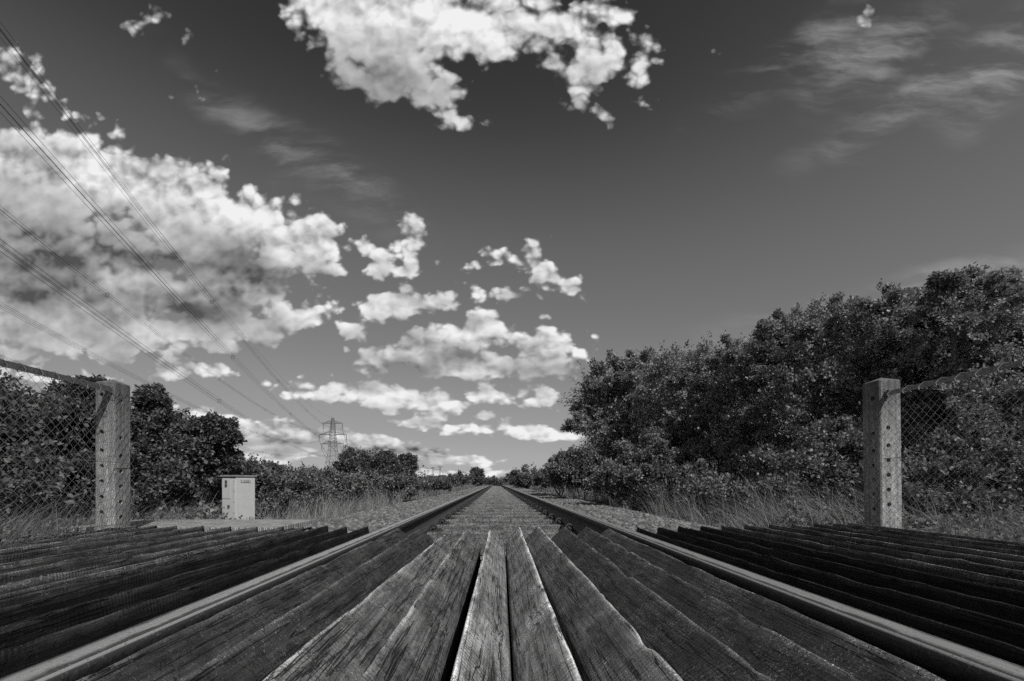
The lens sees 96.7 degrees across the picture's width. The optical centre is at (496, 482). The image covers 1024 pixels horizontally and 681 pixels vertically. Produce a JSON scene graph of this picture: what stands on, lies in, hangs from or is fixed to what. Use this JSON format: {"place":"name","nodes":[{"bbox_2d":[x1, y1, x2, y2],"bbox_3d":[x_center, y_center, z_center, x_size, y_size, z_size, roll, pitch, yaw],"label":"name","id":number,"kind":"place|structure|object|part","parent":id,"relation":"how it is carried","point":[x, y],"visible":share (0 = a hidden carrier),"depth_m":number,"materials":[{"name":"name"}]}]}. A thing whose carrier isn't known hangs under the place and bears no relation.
{"place":"outdoors","nodes":[
{"label":"outdoors","id":0,"kind":"place"},
{"bbox_2d":[139,483,468,520],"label":"dry grass","id":1,"kind":"structure","parent":0,"point":[325,513],"depth_m":6.57,"materials":[{"name":"grey plant"}]},
{"bbox_2d":[0,484,1022,677],"bbox_3d":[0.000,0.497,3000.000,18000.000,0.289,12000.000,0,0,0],"label":"ground","id":2,"kind":"structure","parent":0,"point":[531,486],"depth_m":3.94,"materials":[{"name":"grey gravel"}]},
{"bbox_2d":[0,358,134,541],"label":"chain link fence","id":3,"kind":"object","parent":2,"relation":"on","point":[112,454],"visible":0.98,"depth_m":2.94,"materials":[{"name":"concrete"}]},
{"bbox_2d":[0,526,136,544],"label":"ridged timber","id":4,"kind":"object","parent":2,"relation":"on","point":[50,537],"visible":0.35,"depth_m":2.57,"materials":[{"name":"grey wood"}]},
{"bbox_2d":[0,525,156,548],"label":"ridged timber","id":5,"kind":"object","parent":2,"relation":"on","point":[75,537],"visible":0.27,"depth_m":2.53,"materials":[{"name":"grey wood"}]},
{"bbox_2d":[0,369,160,522],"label":"leafy bush","id":6,"kind":"object","parent":2,"relation":"on","point":[5,447],"visible":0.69,"depth_m":4.28,"materials":[{"name":"grey plant"}]},
{"bbox_2d":[0,526,176,554],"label":"ridged timber","id":7,"kind":"object","parent":2,"relation":"on","point":[7,551],"visible":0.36,"depth_m":2.38,"materials":[{"name":"grey wood"}]},
{"bbox_2d":[0,526,203,563],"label":"ridged timber","id":8,"kind":"object","parent":2,"relation":"on","point":[21,556],"visible":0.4,"depth_m":2.28,"materials":[{"name":"grey wood"}]},
{"bbox_2d":[0,491,220,541],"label":"dry grass","id":9,"kind":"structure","parent":2,"relation":"on","point":[40,523],"depth_m":3.24,"materials":[{"name":"grey plant"}]},
{"bbox_2d":[0,526,231,573],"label":"ridged timber","id":10,"kind":"object","parent":2,"relation":"on","point":[21,565],"visible":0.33,"depth_m":2.07,"materials":[{"name":"grey wood"}]},
{"bbox_2d":[0,527,257,583],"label":"ridged timber","id":11,"kind":"object","parent":2,"relation":"on","point":[72,564],"visible":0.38,"depth_m":1.90,"materials":[{"name":"grey wood"}]},
{"bbox_2d":[0,527,283,594],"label":"ridged timber","id":12,"kind":"object","parent":2,"relation":"on","point":[9,587],"visible":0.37,"depth_m":1.79,"materials":[{"name":"grey wood"}]},
{"bbox_2d":[0,527,303,608],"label":"ridged timber","id":13,"kind":"object","parent":2,"relation":"on","point":[53,589],"visible":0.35,"depth_m":1.61,"materials":[{"name":"grey wood"}]},
{"bbox_2d":[57,382,247,521],"bbox_3d":[-3.807,-0.291,5.095,1.631,1.738,1.963,0,0,0],"label":"leafy bush","id":14,"kind":"object","parent":2,"relation":"on","point":[194,455],"visible":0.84,"depth_m":5.08,"materials":[{"name":"grey plant"}]},
{"bbox_2d":[0,526,328,626],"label":"ridged timber","id":15,"kind":"object","parent":2,"relation":"on","point":[24,611],"visible":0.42,"depth_m":1.49,"materials":[{"name":"black wood"}]},
{"bbox_2d":[0,526,347,649],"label":"ridged timber","id":16,"kind":"object","parent":2,"relation":"on","point":[18,633],"visible":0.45,"depth_m":1.30,"materials":[{"name":"black wood"}]},
{"bbox_2d":[0,526,368,677],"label":"ridged timber","id":17,"kind":"object","parent":2,"relation":"on","point":[15,659],"visible":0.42,"depth_m":1.16,"materials":[{"name":"black wood"}]},
{"bbox_2d":[60,519,315,531],"bbox_3d":[-2.350,0.335,3.620,1.550,0.030,0.720,0,0,0],"label":"concrete slab","id":18,"kind":"object","parent":2,"relation":"on","point":[239,524],"visible":0.5,"depth_m":3.58,"materials":[{"name":"grey concrete"}]},
{"bbox_2d":[220,475,256,518],"bbox_3d":[-2.609,0.174,4.596,0.220,0.502,0.252,0,0,22],"label":"trackside cabinet","id":19,"kind":"object","parent":2,"relation":"on","point":[238,496],"visible":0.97,"depth_m":4.51,"materials":[{"name":"grey metal"}]},
{"bbox_3d":[-2.641,0.187,4.483,0.180,0.466,0.024,0,0,22],"label":"door","id":20,"kind":"part","parent":19,"relation":"part of","materials":[{"name":"grey paint"}]},
{"bbox_2d":[181,452,298,517],"bbox_3d":[-3.608,0.135,6.374,1.604,1.122,1.308,0,0,-30],"label":"bramble thicket","id":21,"kind":"object","parent":2,"relation":"on","point":[271,478],"visible":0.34,"depth_m":6.22,"materials":[{"name":"grey plant"}]},
{"bbox_2d":[77,528,407,680],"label":"ridged timber","id":22,"kind":"object","parent":2,"relation":"on","point":[179,655],"visible":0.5,"depth_m":0.99,"materials":[{"name":"grey wood"}]},
{"bbox_2d":[0,484,490,680],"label":"rail","id":23,"kind":"object","parent":2,"relation":"on","point":[76,664],"visible":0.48,"depth_m":1.00,"materials":[{"name":"metal"}]},
{"bbox_2d":[278,461,344,515],"bbox_3d":[-3.520,0.156,7.636,1.909,1.061,1.469,0,0,0],"label":"bramble thicket","id":24,"kind":"object","parent":2,"relation":"on","point":[301,483],"visible":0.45,"depth_m":7.36,"materials":[{"name":"grey plant"}]},
{"bbox_2d":[319,417,346,466],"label":"electricity pylon","id":25,"kind":"object","parent":2,"relation":"on","point":[334,435],"visible":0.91,"depth_m":299.53,"materials":[{"name":"metal"}]},
{"bbox_2d":[1,302,330,458],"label":"conductor bundle","id":26,"kind":"object","parent":25,"relation":"hanging from","point":[114,365],"visible":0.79,"depth_m":61.73,"materials":[{"name":"grey metal"}]},
{"bbox_2d":[0,355,331,464],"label":"conductor bundle","id":27,"kind":"object","parent":25,"relation":"hanging from","point":[238,445],"visible":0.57,"depth_m":135.49,"materials":[{"name":"grey metal"}]},
{"bbox_2d":[0,207,335,451],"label":"conductor bundle","id":28,"kind":"object","parent":25,"relation":"hanging from","point":[124,305],"visible":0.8,"depth_m":60.39,"materials":[{"name":"grey metal"}]},
{"bbox_2d":[0,239,341,456],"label":"conductor bundle","id":29,"kind":"object","parent":25,"relation":"hanging from","point":[127,336],"visible":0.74,"depth_m":36.89,"materials":[{"name":"grey metal"}]},
{"bbox_2d":[1,31,342,441],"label":"earth wire","id":30,"kind":"object","parent":25,"relation":"attached to","point":[134,200],"visible":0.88,"depth_m":52.47,"materials":[{"name":"grey metal"}]},
{"bbox_2d":[0,23,344,435],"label":"conductor bundle","id":31,"kind":"object","parent":25,"relation":"hanging from","point":[123,188],"visible":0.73,"depth_m":38.19,"materials":[{"name":"grey metal"}]},
{"bbox_2d":[0,96,347,445],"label":"conductor bundle","id":32,"kind":"object","parent":25,"relation":"hanging from","point":[120,236],"visible":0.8,"depth_m":33.46,"materials":[{"name":"grey metal"}]},
{"bbox_2d":[293,461,376,506],"bbox_3d":[-3.362,0.126,9.203,1.820,1.120,1.372,0,0,0],"label":"bramble thicket","id":33,"kind":"object","parent":2,"relation":"on","point":[345,483],"visible":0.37,"depth_m":9.01,"materials":[{"name":"grey plant"}]},
{"bbox_2d":[154,476,553,484],"bbox_3d":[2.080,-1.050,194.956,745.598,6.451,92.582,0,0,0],"label":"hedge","id":34,"kind":"object","parent":2,"relation":"on","point":[489,483],"depth_m":157.52,"materials":[{"name":"grey plant"}]},
{"bbox_2d":[263,535,455,680],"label":"ridged timber","id":35,"kind":"object","parent":2,"relation":"on","point":[348,645],"visible":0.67,"depth_m":1.00,"materials":[{"name":"grey wood"}]},
{"bbox_2d":[330,445,425,485],"bbox_3d":[-3.913,-0.271,15.017,3.211,1.938,3.405,0,0,0],"label":"hawthorn bush","id":36,"kind":"object","parent":2,"relation":"on","point":[380,462],"visible":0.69,"depth_m":14.57,"materials":[{"name":"grey plant"}]},
{"bbox_2d":[347,468,433,502],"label":"bramble thicket","id":37,"kind":"object","parent":2,"relation":"on","point":[392,483],"visible":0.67,"depth_m":11.05,"materials":[{"name":"grey plant"}]},
{"bbox_2d":[421,474,443,478],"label":"shrub","id":38,"kind":"object","parent":2,"relation":"on","point":[434,477],"visible":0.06,"depth_m":40.10,"materials":[{"name":"grey plant"}]},
{"bbox_2d":[419,474,461,495],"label":"bramble thicket","id":39,"kind":"object","parent":2,"relation":"on","point":[443,483],"visible":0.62,"depth_m":17.66,"materials":[{"name":"grey plant"}]},
{"bbox_2d":[442,470,474,486],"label":"shrub","id":40,"kind":"object","parent":2,"relation":"on","point":[463,478],"visible":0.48,"depth_m":45.30,"materials":[{"name":"grey plant"}]},
{"bbox_2d":[468,466,488,486],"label":"tree","id":41,"kind":"object","parent":2,"relation":"on","point":[479,475],"visible":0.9,"depth_m":57.60,"materials":[{"name":"grey plant"}]},
{"bbox_2d":[450,530,510,680],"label":"ridged timber","id":42,"kind":"object","parent":2,"relation":"on","point":[483,653],"visible":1,"depth_m":1.04,"materials":[{"name":"grey wood"}]},
{"bbox_2d":[485,475,504,484],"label":"shrub","id":43,"kind":"object","parent":2,"relation":"on","point":[497,480],"visible":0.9,"depth_m":94.69,"materials":[{"name":"grey plant"}]},
{"bbox_2d":[478,495,516,497],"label":"sleeper","id":44,"kind":"object","parent":2,"relation":"on","point":[497,497],"visible":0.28,"depth_m":14.69,"materials":[{"name":"wood"}]},
{"bbox_2d":[469,499,526,503],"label":"sleeper","id":45,"kind":"object","parent":2,"relation":"on","point":[523,502],"visible":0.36,"depth_m":10.51,"materials":[{"name":"wood"}]},
{"bbox_2d":[467,501,528,504],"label":"sleeper","id":46,"kind":"object","parent":2,"relation":"on","point":[470,503],"visible":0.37,"depth_m":9.80,"materials":[{"name":"wood"}]},
{"bbox_2d":[471,498,524,501],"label":"sleeper","id":47,"kind":"object","parent":2,"relation":"on","point":[497,501],"visible":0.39,"depth_m":11.21,"materials":[{"name":"wood"}]},
{"bbox_2d":[474,497,521,499],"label":"sleeper","id":48,"kind":"object","parent":2,"relation":"on","point":[497,499],"visible":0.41,"depth_m":12.62,"materials":[{"name":"wood"}]},
{"bbox_2d":[473,497,522,500],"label":"sleeper","id":49,"kind":"object","parent":2,"relation":"on","point":[497,500],"visible":0.24,"depth_m":11.91,"materials":[{"name":"wood"}]},
{"bbox_2d":[475,496,520,498],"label":"sleeper","id":50,"kind":"object","parent":2,"relation":"on","point":[497,498],"visible":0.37,"depth_m":13.29,"materials":[{"name":"wood"}]},
{"bbox_2d":[478,494,517,496],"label":"sleeper","id":51,"kind":"object","parent":2,"relation":"on","point":[497,496],"visible":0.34,"depth_m":15.40,"materials":[{"name":"wood"}]},
{"bbox_2d":[465,502,531,506],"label":"sleeper","id":52,"kind":"object","parent":2,"relation":"on","point":[527,505],"visible":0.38,"depth_m":9.10,"materials":[{"name":"wood"}]},
{"bbox_2d":[459,505,538,511],"bbox_3d":[0.048,0.487,7.809,2.600,0.206,0.262,0,0,0],"label":"sleeper","id":53,"kind":"object","parent":2,"relation":"on","point":[501,510],"visible":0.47,"depth_m":7.69,"materials":[{"name":"wood"}]},
{"bbox_2d":[463,503,534,508],"bbox_3d":[0.048,0.486,8.521,2.600,0.206,0.261,0,0,0],"label":"sleeper","id":54,"kind":"object","parent":2,"relation":"on","point":[529,507],"visible":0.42,"depth_m":8.40,"materials":[{"name":"wood"}]},
{"bbox_2d":[456,507,542,514],"bbox_3d":[0.048,0.488,7.130,2.600,0.206,0.261,0,0,0],"label":"sleeper","id":55,"kind":"object","parent":2,"relation":"on","point":[462,512],"visible":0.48,"depth_m":7.01,"materials":[{"name":"wood"}]},
{"bbox_2d":[444,513,556,523],"bbox_3d":[0.048,0.485,5.705,2.600,0.205,0.261,0,0,0],"label":"sleeper","id":56,"kind":"object","parent":2,"relation":"on","point":[451,519],"visible":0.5,"depth_m":5.58,"materials":[{"name":"wood"}]},
{"bbox_2d":[451,510,549,518],"bbox_3d":[0.048,0.484,6.412,2.600,0.206,0.262,0,0,0],"label":"sleeper","id":57,"kind":"object","parent":2,"relation":"on","point":[542,515],"visible":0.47,"depth_m":6.29,"materials":[{"name":"wood"}]},
{"bbox_2d":[437,518,565,529],"bbox_3d":[0.048,0.487,5.023,2.600,0.206,0.262,0,0,0],"label":"sleeper","id":58,"kind":"object","parent":2,"relation":"on","point":[553,525],"visible":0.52,"depth_m":4.90,"materials":[{"name":"wood"}]},
{"bbox_2d":[426,523,577,538],"bbox_3d":[0.048,0.487,4.312,2.600,0.206,0.262,0,0,0],"label":"sleeper","id":59,"kind":"object","parent":2,"relation":"on","point":[434,532],"visible":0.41,"depth_m":4.20,"materials":[{"name":"wood"}]},
{"bbox_2d":[284,486,720,680],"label":"ballast","id":60,"kind":"structure","parent":2,"relation":"on","point":[375,519],"depth_m":5.54,"materials":[{"name":"gravel"}]},
{"bbox_2d":[178,528,433,680],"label":"ridged timber","id":61,"kind":"object","parent":60,"relation":"on","point":[263,653],"visible":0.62,"depth_m":1.04,"materials":[{"name":"grey wood"}]},
{"bbox_2d":[358,529,479,680],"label":"ridged timber","id":62,"kind":"object","parent":60,"relation":"on","point":[423,642],"visible":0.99,"depth_m":1.11,"materials":[{"name":"grey wood"}]},
{"bbox_2d":[429,536,550,549],"bbox_3d":[0.048,0.487,3.620,2.600,0.206,0.262,0,0,0],"label":"sleeper","id":63,"kind":"object","parent":60,"relation":"on","point":[482,542],"visible":0.01,"depth_m":3.55,"materials":[{"name":"wood"}]},
{"bbox_2d":[551,527,773,680],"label":"ridged timber","id":64,"kind":"object","parent":60,"relation":"on","point":[684,647],"visible":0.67,"depth_m":1.03,"materials":[{"name":"grey wood"}]},
{"bbox_2d":[600,528,944,680],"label":"ridged timber","id":65,"kind":"object","parent":60,"relation":"on","point":[858,658],"visible":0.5,"depth_m":0.98,"materials":[{"name":"grey wood"}]},
{"bbox_2d":[0,486,1023,541],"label":"ground cover","id":66,"kind":"object","parent":2,"relation":"on","point":[917,520],"visible":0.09,"depth_m":3.98,"materials":[{"name":"grey plant"}]},
{"bbox_2d":[503,462,541,488],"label":"shrub","id":67,"kind":"object","parent":2,"relation":"on","point":[516,478],"visible":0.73,"depth_m":33.42,"materials":[{"name":"grey plant"}]},
{"bbox_2d":[506,527,581,680],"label":"ridged timber","id":68,"kind":"object","parent":2,"relation":"on","point":[539,650],"visible":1,"depth_m":1.08,"materials":[{"name":"grey wood"}]},
{"bbox_2d":[532,452,577,495],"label":"shrub","id":69,"kind":"object","parent":2,"relation":"on","point":[543,483],"visible":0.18,"depth_m":19.84,"materials":[{"name":"grey plant"}]},
{"bbox_2d":[539,443,625,500],"bbox_3d":[2.220,-0.238,11.514,2.245,1.559,1.528,0,0,0],"label":"bramble thicket","id":70,"kind":"object","parent":2,"relation":"on","point":[559,473],"visible":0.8,"depth_m":11.28,"materials":[{"name":"grey plant"}]},
{"bbox_2d":[525,526,682,680],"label":"ridged timber","id":71,"kind":"object","parent":2,"relation":"on","point":[603,640],"visible":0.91,"depth_m":1.07,"materials":[{"name":"grey wood"}]},
{"bbox_2d":[557,346,683,484],"bbox_3d":[3.638,-1.673,13.153,3.758,4.734,3.822,0,0,0],"label":"hedgerow tree","id":72,"kind":"object","parent":2,"relation":"on","point":[596,399],"visible":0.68,"depth_m":12.65,"materials":[{"name":"grey plant"}]},
{"bbox_2d":[582,424,768,518],"bbox_3d":[3.145,-0.183,8.264,3.203,1.774,1.840,0,0,0],"label":"bramble thicket","id":73,"kind":"object","parent":2,"relation":"on","point":[649,466],"visible":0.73,"depth_m":7.91,"materials":[{"name":"grey plant"}]},
{"bbox_2d":[609,331,762,498],"bbox_3d":[4.590,-1.397,11.048,3.617,4.188,3.364,0,0,0],"label":"hedgerow tree","id":74,"kind":"object","parent":2,"relation":"on","point":[672,427],"visible":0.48,"depth_m":10.25,"materials":[{"name":"grey plant"}]},
{"bbox_2d":[576,527,860,680],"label":"ridged timber","id":75,"kind":"object","parent":2,"relation":"on","point":[773,655],"visible":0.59,"depth_m":1.00,"materials":[{"name":"grey wood"}]},
{"bbox_2d":[671,324,814,493],"bbox_3d":[5.184,-1.280,9.307,3.035,3.946,3.052,0,0,0],"label":"hedgerow tree","id":76,"kind":"object","parent":2,"relation":"on","point":[730,361],"visible":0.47,"depth_m":8.81,"materials":[{"name":"grey plant"}]},
{"bbox_2d":[493,484,1023,680],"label":"rail","id":77,"kind":"object","parent":2,"relation":"on","point":[945,660],"visible":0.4,"depth_m":1.00,"materials":[{"name":"metal"}]},
{"bbox_2d":[676,413,863,522],"bbox_3d":[3.624,-0.119,5.876,2.635,1.552,1.483,0,0,0],"label":"bramble thicket","id":78,"kind":"object","parent":2,"relation":"on","point":[764,464],"visible":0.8,"depth_m":5.55,"materials":[{"name":"grey plant"}]},
{"bbox_2d":[568,467,1023,541],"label":"dry grass","id":79,"kind":"structure","parent":2,"relation":"on","point":[697,519],"depth_m":4.45,"materials":[{"name":"grey plant"}]},
{"bbox_2d":[725,291,927,514],"bbox_3d":[5.291,-1.254,7.519,2.622,3.893,3.196,0,0,0],"label":"hedgerow tree","id":80,"kind":"object","parent":2,"relation":"on","point":[800,328],"visible":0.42,"depth_m":7.42,"materials":[{"name":"grey plant"}]},
{"bbox_2d":[636,527,1023,666],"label":"ridged timber","id":81,"kind":"object","parent":2,"relation":"on","point":[995,648],"visible":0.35,"depth_m":1.15,"materials":[{"name":"black wood"}]},
{"bbox_2d":[657,527,1023,648],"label":"ridged timber","id":82,"kind":"object","parent":2,"relation":"on","point":[1008,632],"visible":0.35,"depth_m":1.32,"materials":[{"name":"black wood"}]},
{"bbox_2d":[677,526,1023,624],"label":"ridged timber","id":83,"kind":"object","parent":2,"relation":"on","point":[1005,611],"visible":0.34,"depth_m":1.50,"materials":[{"name":"black wood"}]},
{"bbox_2d":[700,526,1023,607],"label":"ridged timber","id":84,"kind":"object","parent":2,"relation":"on","point":[1009,596],"visible":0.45,"depth_m":1.61,"materials":[{"name":"black wood"}]},
{"bbox_2d":[721,525,1023,591],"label":"ridged timber","id":85,"kind":"object","parent":2,"relation":"on","point":[974,577],"visible":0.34,"depth_m":1.80,"materials":[{"name":"black wood"}]},
{"bbox_2d":[744,525,1023,580],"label":"ridged timber","id":86,"kind":"object","parent":2,"relation":"on","point":[962,564],"visible":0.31,"depth_m":1.94,"materials":[{"name":"black wood"}]},
{"bbox_2d":[798,278,973,511],"bbox_3d":[5.861,-1.062,6.649,2.470,3.506,2.714,0,0,0],"label":"hedgerow tree","id":87,"kind":"object","parent":2,"relation":"on","point":[861,314],"visible":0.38,"depth_m":6.33,"materials":[{"name":"grey plant"}]},
{"bbox_2d":[768,524,1023,570],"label":"ridged timber","id":88,"kind":"object","parent":2,"relation":"on","point":[976,559],"visible":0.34,"depth_m":2.08,"materials":[{"name":"black wood"}]},
{"bbox_2d":[791,524,1023,561],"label":"ridged timber","id":89,"kind":"object","parent":2,"relation":"on","point":[997,555],"visible":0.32,"depth_m":2.20,"materials":[{"name":"black wood"}]},
{"bbox_2d":[813,524,1023,555],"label":"ridged timber","id":90,"kind":"object","parent":2,"relation":"on","point":[940,542],"visible":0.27,"depth_m":2.37,"materials":[{"name":"black wood"}]},
{"bbox_2d":[833,524,1023,550],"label":"ridged timber","id":91,"kind":"object","parent":2,"relation":"on","point":[982,543],"visible":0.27,"depth_m":2.40,"materials":[{"name":"black wood"}]},
{"bbox_2d":[848,523,1023,545],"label":"ridged timber","id":92,"kind":"object","parent":2,"relation":"on","point":[955,536],"visible":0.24,"depth_m":2.50,"materials":[{"name":"black wood"}]},
{"bbox_2d":[853,395,1023,523],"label":"bramble thicket","id":93,"kind":"object","parent":2,"relation":"on","point":[999,443],"visible":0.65,"depth_m":4.26,"materials":[{"name":"grey plant"}]},
{"bbox_2d":[858,359,1023,540],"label":"chain link fence","id":94,"kind":"object","parent":2,"relation":"on","point":[882,442],"visible":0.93,"depth_m":3.08,"materials":[{"name":"concrete"}]},
{"bbox_2d":[881,261,1023,488],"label":"hedgerow tree","id":95,"kind":"object","parent":2,"relation":"on","point":[966,294],"visible":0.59,"depth_m":5.41,"materials":[{"name":"grey plant"}]},
{"bbox_2d":[917,299,1023,482],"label":"hedgerow tree","id":96,"kind":"object","parent":2,"relation":"on","point":[1008,350],"visible":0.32,"depth_m":4.90,"materials":[{"name":"grey plant"}]},
{"bbox_2d":[0,0,1023,478],"label":"sky","id":97,"kind":"structure","parent":0,"point":[423,216],"materials":[{"name":"grey"}]}
]}

